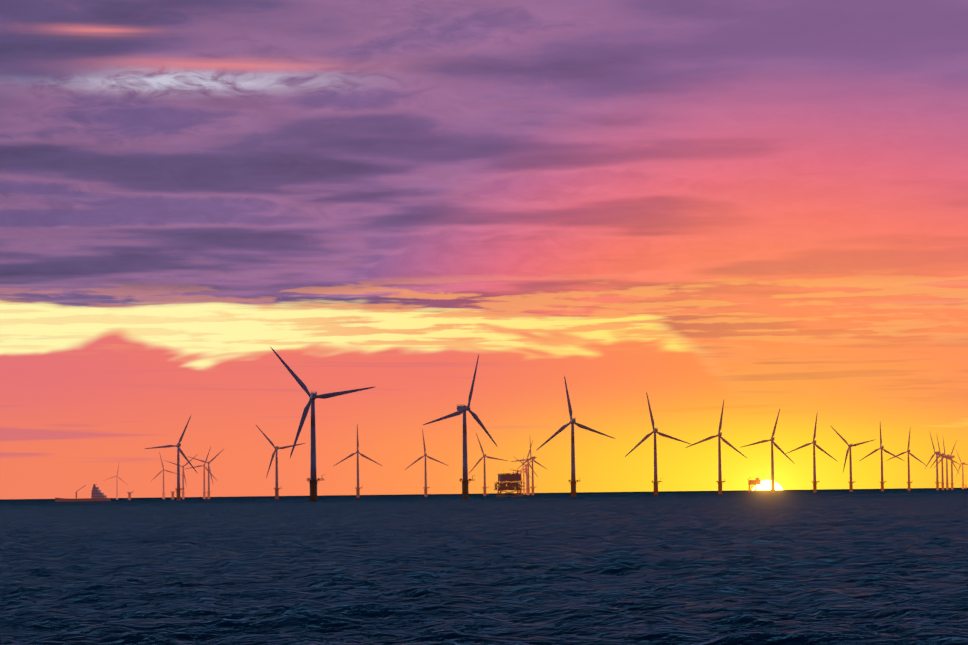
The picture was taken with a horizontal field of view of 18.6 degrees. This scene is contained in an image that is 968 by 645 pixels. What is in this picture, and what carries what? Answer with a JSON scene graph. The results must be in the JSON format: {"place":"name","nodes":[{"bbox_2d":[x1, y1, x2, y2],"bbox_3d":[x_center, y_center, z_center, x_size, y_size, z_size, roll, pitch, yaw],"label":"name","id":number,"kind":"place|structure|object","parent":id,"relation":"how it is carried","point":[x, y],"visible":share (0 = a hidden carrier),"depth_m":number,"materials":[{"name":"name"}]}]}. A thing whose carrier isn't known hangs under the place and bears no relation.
{"place":"outdoors","nodes":[
{"label":"outdoors","id":0,"kind":"place"},
{"bbox_2d":[0,488,967,504],"bbox_3d":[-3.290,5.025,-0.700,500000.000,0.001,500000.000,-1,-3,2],"label":"sea","id":1,"kind":"structure","parent":0,"point":[493,496],"depth_m":5263.99,"materials":[{"name":"liquid"}]},
{"bbox_2d":[55,484,109,501],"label":"ship","id":2,"kind":"object","parent":1,"relation":"on","point":[97,494],"visible":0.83,"depth_m":4950.77},
{"bbox_2d":[104,465,127,498],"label":"turbine","id":3,"kind":"object","parent":1,"relation":"on","point":[117,494],"visible":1,"depth_m":10602.36,"materials":[{"name":"paint"}]},
{"bbox_2d":[150,452,180,498],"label":"turbine","id":4,"kind":"object","parent":1,"relation":"on","point":[163,493],"visible":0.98,"depth_m":8439.83,"materials":[{"name":"paint"}]},
{"bbox_2d":[145,416,196,499],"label":"turbine","id":5,"kind":"object","parent":1,"relation":"on","point":[178,445],"visible":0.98,"depth_m":4549.85,"materials":[{"name":"paint"}]},
{"bbox_2d":[164,454,197,498],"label":"turbine","id":6,"kind":"object","parent":1,"relation":"on","point":[183,478],"visible":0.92,"depth_m":7748.29,"materials":[{"name":"paint"}]},
{"bbox_2d":[186,447,215,498],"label":"turbine","id":7,"kind":"object","parent":1,"relation":"on","point":[204,496],"visible":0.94,"depth_m":7455.75,"materials":[{"name":"paint"}]},
{"bbox_2d":[187,448,224,498],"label":"turbine","id":8,"kind":"object","parent":1,"relation":"on","point":[208,492],"visible":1,"depth_m":6960.28,"materials":[{"name":"paint"}]},
{"bbox_2d":[255,424,304,498],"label":"turbine","id":9,"kind":"object","parent":1,"relation":"on","point":[276,473],"visible":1,"depth_m":4941.32,"materials":[{"name":"paint"}]},
{"bbox_2d":[271,348,373,501],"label":"turbine","id":10,"kind":"object","parent":1,"relation":"on","point":[313,480],"visible":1,"depth_m":2379.07,"materials":[{"name":"paint"}]},
{"bbox_2d":[334,425,381,497],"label":"turbine","id":11,"kind":"object","parent":1,"relation":"on","point":[357,488],"visible":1,"depth_m":5438.04,"materials":[{"name":"paint"}]},
{"bbox_2d":[405,429,447,496],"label":"turbine","id":12,"kind":"object","parent":1,"relation":"on","point":[425,487],"visible":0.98,"depth_m":5990.68,"materials":[{"name":"paint"}]},
{"bbox_2d":[423,355,496,498],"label":"turbine","id":13,"kind":"object","parent":1,"relation":"on","point":[461,409],"visible":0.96,"depth_m":2755.20,"materials":[{"name":"paint"}]},
{"bbox_2d":[0,493,967,644],"bbox_3d":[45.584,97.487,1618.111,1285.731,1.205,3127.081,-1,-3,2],"label":"sea waves","id":14,"kind":"object","parent":1,"relation":"on","point":[861,569],"visible":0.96,"depth_m":164.39,"materials":[{"name":"liquid"}]},
{"bbox_2d":[469,433,506,495],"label":"turbine","id":15,"kind":"object","parent":1,"relation":"on","point":[485,487],"visible":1,"depth_m":6251.35,"materials":[{"name":"paint"}]},
{"bbox_2d":[494,470,524,496],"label":"substation","id":16,"kind":"object","parent":1,"relation":"on","point":[508,485],"visible":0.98,"depth_m":4033.80,"materials":[{"name":"paint"}]},
{"bbox_2d":[514,461,529,493],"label":"turbine","id":17,"kind":"object","parent":1,"relation":"on","point":[523,478],"visible":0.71,"depth_m":9982.69,"materials":[{"name":"paint"}]},
{"bbox_2d":[511,441,537,494],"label":"turbine","id":18,"kind":"object","parent":1,"relation":"on","point":[528,490],"visible":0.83,"depth_m":7087.45,"materials":[{"name":"paint"}]},
{"bbox_2d":[514,456,537,494],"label":"turbine","id":19,"kind":"object","parent":1,"relation":"on","point":[526,465],"visible":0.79,"depth_m":8535.60,"materials":[{"name":"paint"}]},
{"bbox_2d":[519,442,544,494],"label":"turbine","id":20,"kind":"object","parent":1,"relation":"on","point":[527,460],"visible":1,"depth_m":6738.16,"materials":[{"name":"paint"}]},
{"bbox_2d":[536,376,614,496],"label":"turbine","id":21,"kind":"object","parent":1,"relation":"on","point":[572,422],"visible":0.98,"depth_m":3304.88,"materials":[{"name":"paint"}]},
{"bbox_2d":[625,392,689,494],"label":"turbine","id":22,"kind":"object","parent":1,"relation":"on","point":[655,481],"visible":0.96,"depth_m":3879.13,"materials":[{"name":"paint"}]},
{"bbox_2d":[686,400,747,493],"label":"turbine","id":23,"kind":"object","parent":1,"relation":"on","point":[719,481],"visible":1,"depth_m":4221.63,"materials":[{"name":"paint"}]},
{"bbox_2d":[748,478,760,491],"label":"offshore platform","id":24,"kind":"structure","parent":1,"relation":"on","point":[757,481],"depth_m":8541.14,"materials":[{"name":"paint"}]},
{"bbox_2d":[740,409,794,492],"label":"turbine","id":25,"kind":"object","parent":1,"relation":"on","point":[772,465],"visible":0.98,"depth_m":4671.94,"materials":[{"name":"paint"}]},
{"bbox_2d":[786,415,837,491],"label":"turbine","id":26,"kind":"object","parent":1,"relation":"on","point":[814,468],"visible":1,"depth_m":4992.68,"materials":[{"name":"paint"}]},
{"bbox_2d":[831,426,875,491],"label":"turbine","id":27,"kind":"object","parent":1,"relation":"on","point":[850,461],"visible":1,"depth_m":5451.56,"materials":[{"name":"paint"}]},
{"bbox_2d":[860,423,903,490],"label":"turbine","id":28,"kind":"object","parent":1,"relation":"on","point":[882,481],"visible":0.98,"depth_m":5740.92,"materials":[{"name":"paint"}]},
{"bbox_2d":[886,432,926,490],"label":"turbine","id":29,"kind":"object","parent":1,"relation":"on","point":[909,482],"visible":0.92,"depth_m":6356.34,"materials":[{"name":"paint"}]},
{"bbox_2d":[925,434,951,489],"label":"turbine","id":30,"kind":"object","parent":1,"relation":"on","point":[937,453],"visible":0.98,"depth_m":6711.28,"materials":[{"name":"paint"}]},
{"bbox_2d":[930,437,955,489],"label":"turbine","id":31,"kind":"object","parent":1,"relation":"on","point":[942,483],"visible":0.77,"depth_m":7094.49,"materials":[{"name":"paint"}]},
{"bbox_2d":[934,440,959,489],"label":"turbine","id":32,"kind":"object","parent":1,"relation":"on","point":[947,487],"visible":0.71,"depth_m":7397.81,"materials":[{"name":"paint"}]},
{"bbox_2d":[949,440,958,489],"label":"turbine","id":33,"kind":"object","parent":1,"relation":"on","point":[953,456],"visible":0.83,"depth_m":7633.18,"materials":[{"name":"paint"}]},
{"bbox_2d":[956,453,967,488],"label":"turbine","id":34,"kind":"object","parent":1,"relation":"on","point":[962,472],"visible":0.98,"depth_m":9727.89,"materials":[{"name":"paint"}]},
{"bbox_2d":[0,0,967,498],"label":"sky","id":35,"kind":"structure","parent":0,"point":[758,207],"materials":[{"name":"multicoloured"}]}
]}

